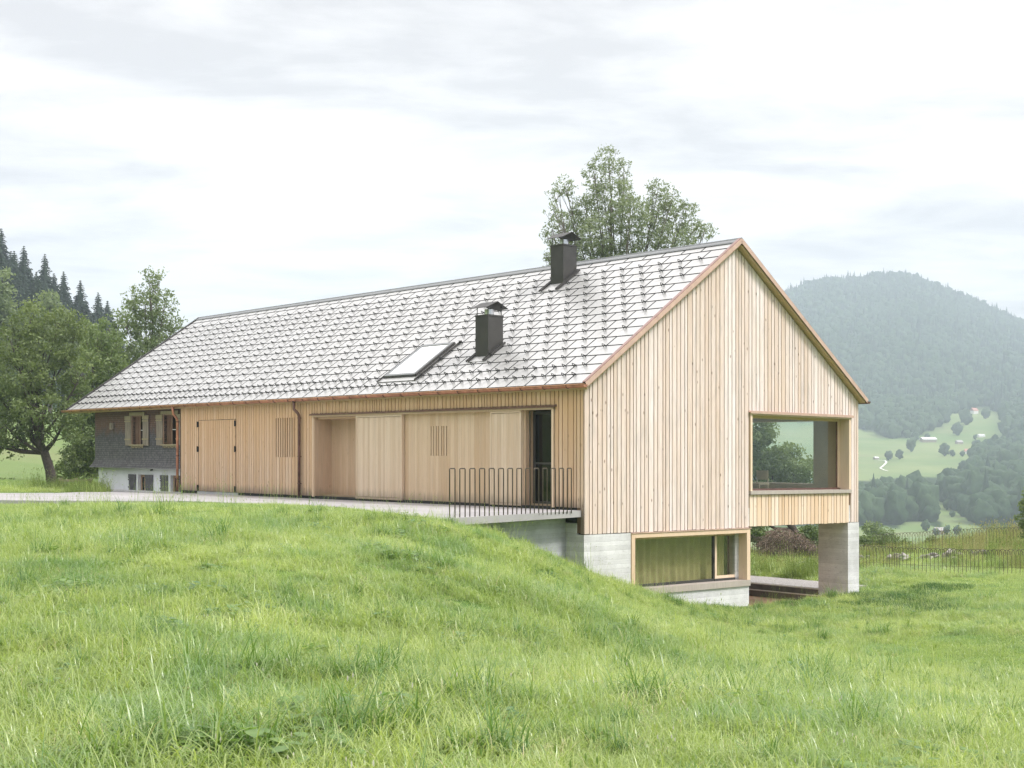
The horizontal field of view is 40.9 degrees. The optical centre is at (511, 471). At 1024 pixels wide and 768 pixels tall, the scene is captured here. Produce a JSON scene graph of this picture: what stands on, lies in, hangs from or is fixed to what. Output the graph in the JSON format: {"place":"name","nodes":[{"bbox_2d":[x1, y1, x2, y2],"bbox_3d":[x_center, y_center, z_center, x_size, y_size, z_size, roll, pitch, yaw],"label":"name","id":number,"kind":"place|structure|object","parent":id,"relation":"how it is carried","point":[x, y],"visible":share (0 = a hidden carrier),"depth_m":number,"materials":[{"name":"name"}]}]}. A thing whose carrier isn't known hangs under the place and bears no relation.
{"place":"outdoors","nodes":[
{"label":"outdoors","id":0,"kind":"place"},
{"bbox_2d":[0,491,580,524],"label":"terrace","id":1,"kind":"structure","parent":0,"point":[421,508],"depth_m":36.29,"materials":[{"name":"grey concrete"}]},
{"bbox_2d":[449,468,571,517],"bbox_3d":[0.059,0.438,29.543,0.026,1.067,4.907,0,0,32],"label":"railing","id":2,"kind":"object","parent":1,"relation":"on","point":[507,490],"visible":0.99,"depth_m":29.30,"materials":[{"name":"brown metal"}]},
{"bbox_2d":[0,384,1021,548],"bbox_3d":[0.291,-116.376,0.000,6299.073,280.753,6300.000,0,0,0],"label":"hills","id":3,"kind":"structure","parent":0,"point":[928,461],"depth_m":816.30,"materials":[{"name":"green plant"}]},
{"bbox_2d":[0,228,10,267],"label":"spruce tree","id":4,"kind":"object","parent":3,"relation":"on","point":[3,252],"visible":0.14,"depth_m":261.78,"materials":[{"name":"green plant"}]},
{"bbox_2d":[0,257,18,313],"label":"spruce tree","id":5,"kind":"object","parent":3,"relation":"on","point":[1,267],"visible":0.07,"depth_m":219.00,"materials":[{"name":"green plant"}]},
{"bbox_2d":[5,266,14,295],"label":"spruce tree","id":6,"kind":"object","parent":3,"relation":"on","point":[11,281],"visible":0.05,"depth_m":239.85,"materials":[{"name":"green plant"}]},
{"bbox_2d":[0,266,21,401],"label":"broadleaf tree","id":7,"kind":"object","parent":3,"relation":"on","point":[6,302],"visible":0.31,"depth_m":149.64,"materials":[{"name":"green plant"}]},
{"bbox_2d":[7,251,22,281],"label":"spruce tree","id":8,"kind":"object","parent":3,"relation":"on","point":[13,264],"visible":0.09,"depth_m":254.63,"materials":[{"name":"green plant"}]},
{"bbox_2d":[11,268,24,304],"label":"spruce tree","id":9,"kind":"object","parent":3,"relation":"on","point":[17,279],"visible":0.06,"depth_m":239.02,"materials":[{"name":"green plant"}]},
{"bbox_2d":[14,281,26,313],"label":"spruce tree","id":10,"kind":"object","parent":3,"relation":"on","point":[19,298],"visible":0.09,"depth_m":231.69,"materials":[{"name":"green plant"}]},
{"bbox_2d":[17,246,33,281],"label":"spruce tree","id":11,"kind":"object","parent":3,"relation":"on","point":[25,268],"visible":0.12,"depth_m":261.73,"materials":[{"name":"green plant"}]},
{"bbox_2d":[22,280,32,300],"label":"spruce tree","id":12,"kind":"object","parent":3,"relation":"on","point":[25,290],"visible":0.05,"depth_m":238.46,"materials":[{"name":"green plant"}]},
{"bbox_2d":[22,272,32,301],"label":"spruce tree","id":13,"kind":"object","parent":3,"relation":"on","point":[27,283],"visible":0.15,"depth_m":239.97,"materials":[{"name":"green plant"}]},
{"bbox_2d":[0,301,57,407],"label":"broadleaf tree","id":14,"kind":"object","parent":3,"relation":"on","point":[15,373],"visible":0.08,"depth_m":149.08,"materials":[{"name":"green plant"}]},
{"bbox_2d":[27,271,33,301],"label":"spruce tree","id":15,"kind":"object","parent":3,"relation":"on","point":[30,278],"visible":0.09,"depth_m":247.71,"materials":[{"name":"green plant"}]},
{"bbox_2d":[30,272,42,302],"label":"spruce tree","id":16,"kind":"object","parent":3,"relation":"on","point":[36,280],"visible":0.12,"depth_m":247.54,"materials":[{"name":"green plant"}]},
{"bbox_2d":[32,281,46,317],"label":"spruce tree","id":17,"kind":"object","parent":3,"relation":"on","point":[38,290],"visible":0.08,"depth_m":235.77,"materials":[{"name":"green plant"}]},
{"bbox_2d":[7,289,75,421],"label":"broadleaf tree","id":18,"kind":"object","parent":3,"relation":"on","point":[49,302],"visible":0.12,"depth_m":149.50,"materials":[{"name":"green plant"}]},
{"bbox_2d":[37,254,55,290],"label":"spruce tree","id":19,"kind":"object","parent":3,"relation":"on","point":[46,279],"visible":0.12,"depth_m":257.74,"materials":[{"name":"green plant"}]},
{"bbox_2d":[51,273,58,292],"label":"spruce tree","id":20,"kind":"object","parent":3,"relation":"on","point":[55,284],"visible":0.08,"depth_m":261.82,"materials":[{"name":"green plant"}]},
{"bbox_2d":[8,307,113,422],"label":"hillside wood","id":21,"kind":"object","parent":3,"relation":"on","point":[62,395],"depth_m":215.42,"materials":[{"name":"green plant"}]},
{"bbox_2d":[58,288,65,305],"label":"spruce tree","id":22,"kind":"object","parent":3,"relation":"on","point":[62,296],"visible":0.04,"depth_m":246.25,"materials":[{"name":"green plant"}]},
{"bbox_2d":[57,271,71,306],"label":"spruce tree","id":23,"kind":"object","parent":3,"relation":"on","point":[63,286],"visible":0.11,"depth_m":254.83,"materials":[{"name":"green plant"}]},
{"bbox_2d":[66,296,76,311],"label":"spruce tree","id":24,"kind":"object","parent":3,"relation":"on","point":[70,300],"visible":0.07,"depth_m":239.88,"materials":[{"name":"green plant"}]},
{"bbox_2d":[68,301,79,332],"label":"spruce tree","id":25,"kind":"object","parent":3,"relation":"on","point":[70,306],"visible":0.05,"depth_m":238.21,"materials":[{"name":"green plant"}]},
{"bbox_2d":[56,322,102,432],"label":"broadleaf tree","id":26,"kind":"object","parent":3,"relation":"on","point":[75,347],"visible":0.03,"depth_m":149.55,"materials":[{"name":"green plant"}]},
{"bbox_2d":[73,280,89,327],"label":"spruce tree","id":27,"kind":"object","parent":3,"relation":"on","point":[80,305],"visible":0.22,"depth_m":251.69,"materials":[{"name":"green plant"}]},
{"bbox_2d":[88,292,104,327],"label":"spruce tree","id":28,"kind":"object","parent":3,"relation":"on","point":[97,314],"visible":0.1,"depth_m":249.69,"materials":[{"name":"green plant"}]},
{"bbox_2d":[97,313,116,373],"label":"spruce tree","id":29,"kind":"object","parent":3,"relation":"on","point":[102,328],"visible":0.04,"depth_m":239.90,"materials":[{"name":"green plant"}]},
{"bbox_2d":[103,301,116,330],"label":"spruce tree","id":30,"kind":"object","parent":3,"relation":"on","point":[107,310],"visible":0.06,"depth_m":261.74,"materials":[{"name":"green plant"}]},
{"bbox_2d":[860,520,899,537],"bbox_3d":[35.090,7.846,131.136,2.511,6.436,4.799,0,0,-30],"label":"bush","id":31,"kind":"object","parent":3,"relation":"on","point":[868,528],"visible":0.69,"depth_m":131.15,"materials":[{"name":"green plant"}]},
{"bbox_2d":[753,389,1023,524],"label":"valley forest","id":32,"kind":"object","parent":3,"relation":"on","point":[984,484],"visible":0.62,"depth_m":581.43,"materials":[{"name":"green plant"}]},
{"bbox_2d":[884,451,892,459],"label":"meadow tree","id":33,"kind":"object","parent":3,"relation":"on","point":[888,455],"visible":1,"depth_m":817.94,"materials":[{"name":"green plant"}]},
{"bbox_2d":[895,449,903,458],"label":"meadow tree","id":34,"kind":"object","parent":3,"relation":"on","point":[899,453],"visible":1,"depth_m":823.07,"materials":[{"name":"green plant"}]},
{"bbox_2d":[783,269,1023,413],"bbox_3d":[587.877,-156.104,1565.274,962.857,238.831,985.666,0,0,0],"label":"mountain forest","id":35,"kind":"object","parent":3,"relation":"on","point":[880,334],"visible":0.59,"depth_m":1436.58,"materials":[{"name":"plant"}]},
{"bbox_2d":[906,436,916,451],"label":"meadow tree","id":36,"kind":"object","parent":3,"relation":"on","point":[910,444],"visible":1,"depth_m":870.59,"materials":[{"name":"green plant"}]},
{"bbox_2d":[912,432,919,439],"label":"meadow tree","id":37,"kind":"object","parent":3,"relation":"on","point":[916,434],"visible":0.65,"depth_m":955.64,"materials":[{"name":"green plant"}]},
{"bbox_2d":[921,519,930,530],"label":"meadow tree","id":38,"kind":"object","parent":3,"relation":"on","point":[925,524],"visible":0.95,"depth_m":478.36,"materials":[{"name":"green plant"}]},
{"bbox_2d":[919,437,936,442],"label":"farm building","id":39,"kind":"structure","parent":3,"relation":"on","point":[927,439],"depth_m":948.11,"materials":[{"name":"white"}]},
{"bbox_2d":[938,443,949,455],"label":"meadow tree","id":40,"kind":"object","parent":3,"relation":"on","point":[944,448],"visible":1,"depth_m":846.60,"materials":[{"name":"green plant"}]},
{"bbox_2d":[943,499,949,509],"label":"meadow tree","id":41,"kind":"object","parent":3,"relation":"on","point":[946,504],"visible":1,"depth_m":562.87,"materials":[{"name":"green plant"}]},
{"bbox_2d":[943,525,949,534],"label":"meadow tree","id":42,"kind":"object","parent":3,"relation":"on","point":[946,528],"visible":0.81,"depth_m":462.79,"materials":[{"name":"green plant"}]},
{"bbox_2d":[949,449,955,456],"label":"meadow tree","id":43,"kind":"object","parent":3,"relation":"on","point":[952,453],"visible":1,"depth_m":849.27,"materials":[{"name":"green plant"}]},
{"bbox_2d":[949,510,955,516],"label":"meadow tree","id":44,"kind":"object","parent":3,"relation":"on","point":[952,513],"visible":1,"depth_m":539.12,"materials":[{"name":"green plant"}]},
{"bbox_2d":[951,421,962,434],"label":"meadow tree","id":45,"kind":"object","parent":3,"relation":"on","point":[956,428],"visible":1,"depth_m":977.50,"materials":[{"name":"green plant"}]},
{"bbox_2d":[953,525,961,534],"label":"meadow tree","id":46,"kind":"object","parent":3,"relation":"on","point":[957,527],"visible":0.65,"depth_m":462.81,"materials":[{"name":"green plant"}]},
{"bbox_2d":[955,440,962,443],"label":"farm building","id":47,"kind":"structure","parent":3,"relation":"on","point":[958,441],"depth_m":937.06,"materials":[{"name":"white"}]},
{"bbox_2d":[957,460,965,468],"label":"meadow tree","id":48,"kind":"object","parent":3,"relation":"on","point":[961,463],"visible":0.39,"depth_m":740.49,"materials":[{"name":"green plant"}]},
{"bbox_2d":[958,409,972,424],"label":"meadow tree","id":49,"kind":"object","parent":3,"relation":"on","point":[965,417],"visible":1,"depth_m":1024.11,"materials":[{"name":"green plant"}]},
{"bbox_2d":[970,408,978,413],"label":"farm building","id":50,"kind":"structure","parent":3,"relation":"on","point":[974,410],"depth_m":1137.17,"materials":[{"name":"white"}]},
{"bbox_2d":[981,408,990,418],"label":"meadow tree","id":51,"kind":"object","parent":3,"relation":"on","point":[985,413],"visible":1,"depth_m":1070.62,"materials":[{"name":"green plant"}]},
{"bbox_2d":[0,465,1023,767],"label":"ground","id":52,"kind":"structure","parent":0,"point":[950,579],"depth_m":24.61,"materials":[{"name":"green plant"}]},
{"bbox_2d":[0,385,13,460],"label":"broadleaf tree","id":53,"kind":"object","parent":52,"relation":"on","point":[6,423],"visible":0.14,"depth_m":75.71,"materials":[{"name":"green plant"}]},
{"bbox_2d":[0,296,98,483],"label":"apple tree","id":54,"kind":"object","parent":52,"relation":"on","point":[30,397],"visible":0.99,"depth_m":57.61,"materials":[{"name":"green plant"}]},
{"bbox_2d":[55,436,97,478],"bbox_3d":[-19.651,-0.397,62.149,2.578,2.579,2.087,0,0,0],"label":"bush","id":55,"kind":"object","parent":52,"relation":"on","point":[68,465],"visible":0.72,"depth_m":61.85,"materials":[{"name":"green plant"}]},
{"bbox_2d":[60,478,92,483],"bbox_3d":[-18.117,0.567,56.980,1.387,0.649,0.160,0,0,0],"label":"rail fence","id":56,"kind":"object","parent":52,"relation":"on","point":[76,479],"visible":0.29,"depth_m":56.90,"materials":[{"name":"brown wood"}]},
{"bbox_2d":[52,313,131,476],"bbox_3d":[-18.577,-3.233,63.150,5.089,8.269,3.768,0,0,0],"label":"lime tree","id":57,"kind":"object","parent":52,"relation":"on","point":[100,349],"visible":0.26,"depth_m":62.82,"materials":[{"name":"green plant"}]},
{"bbox_2d":[81,305,130,376],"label":"broadleaf tree","id":58,"kind":"object","parent":52,"relation":"on","point":[103,324],"visible":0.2,"depth_m":75.07,"materials":[{"name":"green plant"}]},
{"bbox_2d":[106,265,194,375],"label":"birch tree","id":59,"kind":"object","parent":52,"relation":"on","point":[154,340],"visible":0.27,"depth_m":67.73,"materials":[{"name":"green plant"}]},
{"bbox_2d":[23,467,817,579],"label":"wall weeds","id":60,"kind":"object","parent":52,"relation":"on","point":[792,570],"depth_m":47.91,"materials":[{"name":"plant"}]},
{"bbox_2d":[61,232,870,606],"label":"house","id":61,"kind":"structure","parent":52,"relation":"on","point":[641,392],"depth_m":36.83,"materials":[{"name":"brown wood"}]},
{"bbox_2d":[124,412,148,447],"bbox_3d":[-13.367,-1.498,49.392,0.380,1.292,1.830,0,0,-42],"label":"old window","id":62,"kind":"structure","parent":61,"relation":"in","point":[141,436],"depth_m":49.65,"materials":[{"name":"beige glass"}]},
{"bbox_2d":[128,474,152,490],"bbox_3d":[-13.281,0.470,49.341,0.220,0.775,1.860,0,0,-42],"label":"lower window","id":63,"kind":"structure","parent":61,"relation":"in","point":[146,480],"depth_m":49.46,"materials":[{"name":"grey glass"}]},
{"bbox_2d":[155,410,179,447],"bbox_3d":[-11.742,-1.470,47.566,0.380,1.293,1.920,0,0,-42],"label":"old window","id":64,"kind":"structure","parent":61,"relation":"in","point":[171,421],"depth_m":47.90,"materials":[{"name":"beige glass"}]},
{"bbox_2d":[160,475,181,491],"bbox_3d":[-11.629,0.499,47.485,0.220,0.776,1.950,0,0,-42],"label":"lower window","id":65,"kind":"structure","parent":61,"relation":"in","point":[163,478],"depth_m":47.81,"materials":[{"name":"grey glass"}]},
{"bbox_2d":[197,419,235,491],"bbox_3d":[-9.633,-0.530,44.696,0.084,2.371,2.470,0,0,-42],"label":"barn door","id":66,"kind":"structure","parent":61,"relation":"in","point":[216,449],"depth_m":44.66,"materials":[{"name":"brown wood"}]},
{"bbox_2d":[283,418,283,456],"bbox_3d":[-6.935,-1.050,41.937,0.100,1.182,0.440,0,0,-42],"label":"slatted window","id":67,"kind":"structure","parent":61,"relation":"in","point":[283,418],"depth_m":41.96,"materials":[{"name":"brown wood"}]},
{"bbox_2d":[533,411,550,503],"bbox_3d":[0.894,-0.298,33.423,0.060,2.373,1.070,0,0,-42],"label":"terrace door","id":68,"kind":"structure","parent":61,"relation":"in","point":[541,419],"depth_m":33.59,"materials":[{"name":"glass"}]},
{"bbox_2d":[631,528,751,593],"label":"window","id":69,"kind":"structure","parent":61,"relation":"in","point":[695,558],"depth_m":35.10,"materials":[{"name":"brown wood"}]},
{"bbox_2d":[752,470,768,488],"bbox_3d":[6.967,0.366,38.844,0.440,0.835,0.440,0,0,-42],"label":"chair","id":70,"kind":"object","parent":61,"relation":"on","point":[761,475],"visible":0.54,"depth_m":38.95,"materials":[{"name":"brown wood"}]},
{"bbox_2d":[748,410,853,494],"bbox_3d":[7.852,-0.509,37.684,4.660,2.207,0.450,0,0,-42],"label":"window","id":71,"kind":"structure","parent":61,"relation":"in","point":[843,422],"depth_m":38.54,"materials":[{"name":"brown wood"}]},
{"bbox_2d":[465,518,565,558],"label":"retaining wall","id":72,"kind":"structure","parent":52,"relation":"on","point":[545,533],"depth_m":31.57,"materials":[{"name":"grey concrete"}]},
{"bbox_2d":[538,144,719,266],"bbox_3d":[4.996,-5.049,57.935,7.754,17.709,3.677,0,0,0],"label":"ash tree","id":73,"kind":"object","parent":52,"relation":"on","point":[603,250],"visible":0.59,"depth_m":57.74,"materials":[{"name":"green plant"}]},
{"bbox_2d":[748,526,773,551],"bbox_3d":[9.944,2.634,55.034,1.999,1.787,1.491,0,0,22],"label":"bush","id":74,"kind":"object","parent":52,"relation":"on","point":[757,531],"visible":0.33,"depth_m":54.81,"materials":[{"name":"green plant"}]},
{"bbox_2d":[752,422,812,538],"bbox_3d":[9.431,0.470,56.046,6.609,6.403,4.317,0,0,20],"label":"apple tree","id":75,"kind":"object","parent":52,"relation":"on","point":[776,462],"visible":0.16,"depth_m":55.28,"materials":[{"name":"green plant"}]},
{"bbox_2d":[755,527,817,557],"bbox_3d":[10.686,2.838,52.002,3.118,1.519,4.037,0,0,0],"label":"brush pile","id":76,"kind":"object","parent":52,"relation":"on","point":[787,534],"visible":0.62,"depth_m":51.65,"materials":[{"name":"plant"}]},
{"bbox_2d":[795,524,817,552],"bbox_3d":[11.621,2.751,54.064,1.583,1.679,1.230,0,0,0],"label":"bush","id":77,"kind":"object","parent":52,"relation":"on","point":[809,531],"visible":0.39,"depth_m":53.77,"materials":[{"name":"green plant"}]},
{"bbox_2d":[694,581,975,619],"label":"lush grass","id":78,"kind":"structure","parent":52,"relation":"on","point":[931,587],"depth_m":36.45,"materials":[{"name":"green plant"}]},
{"bbox_2d":[750,532,982,570],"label":"weeds","id":79,"kind":"object","parent":52,"relation":"on","point":[873,551],"visible":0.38,"depth_m":52.42,"materials":[{"name":"green plant"}]},
{"bbox_2d":[859,533,910,547],"bbox_3d":[16.701,3.281,61.965,2.666,1.118,1.666,0,0,0],"label":"bush","id":80,"kind":"object","parent":52,"relation":"on","point":[867,539],"visible":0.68,"depth_m":61.73,"materials":[{"name":"green plant"}]},
{"bbox_2d":[750,537,1023,574],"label":"hoop fence","id":81,"kind":"object","parent":52,"relation":"on","point":[762,540],"visible":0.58,"depth_m":45.38,"materials":[{"name":"brown metal"}]},
{"bbox_2d":[923,535,941,543],"bbox_3d":[19.392,3.360,63.037,1.064,0.955,1.105,0,0,21],"label":"bush","id":82,"kind":"object","parent":52,"relation":"on","point":[930,538],"visible":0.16,"depth_m":62.92,"materials":[{"name":"green plant"}]},
{"bbox_2d":[872,527,1023,550],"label":"hoop fence","id":83,"kind":"object","parent":52,"relation":"on","point":[942,536],"visible":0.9,"depth_m":53.85,"materials":[{"name":"brown metal"}]},
{"bbox_2d":[927,516,1023,570],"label":"tall weeds","id":84,"kind":"object","parent":52,"relation":"on","point":[1014,561],"visible":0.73,"depth_m":51.99,"materials":[{"name":"green plant"}]},
{"bbox_2d":[1013,487,1023,538],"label":"bush","id":85,"kind":"object","parent":52,"relation":"on","point":[1021,521],"visible":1,"depth_m":50.55,"materials":[{"name":"green plant"}]},
{"bbox_2d":[0,0,1023,358],"label":"sky","id":86,"kind":"structure","parent":0,"point":[258,153],"materials":[{"name":"white"}]},
{"bbox_2d":[749,596,791,605],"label":"court floor","id":87,"kind":"structure","parent":0,"point":[753,599],"depth_m":40.24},
{"bbox_2d":[749,582,819,599],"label":"garden steps","id":88,"kind":"structure","parent":87,"relation":"on","point":[759,589],"depth_m":40.70,"materials":[{"name":"grey concrete"}]},
{"bbox_2d":[750,575,865,587],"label":"gravel path","id":89,"kind":"structure","parent":0,"point":[785,581],"depth_m":42.29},
{"bbox_2d":[901,564,972,570],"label":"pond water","id":90,"kind":"structure","parent":0,"point":[940,568],"depth_m":48.24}
]}

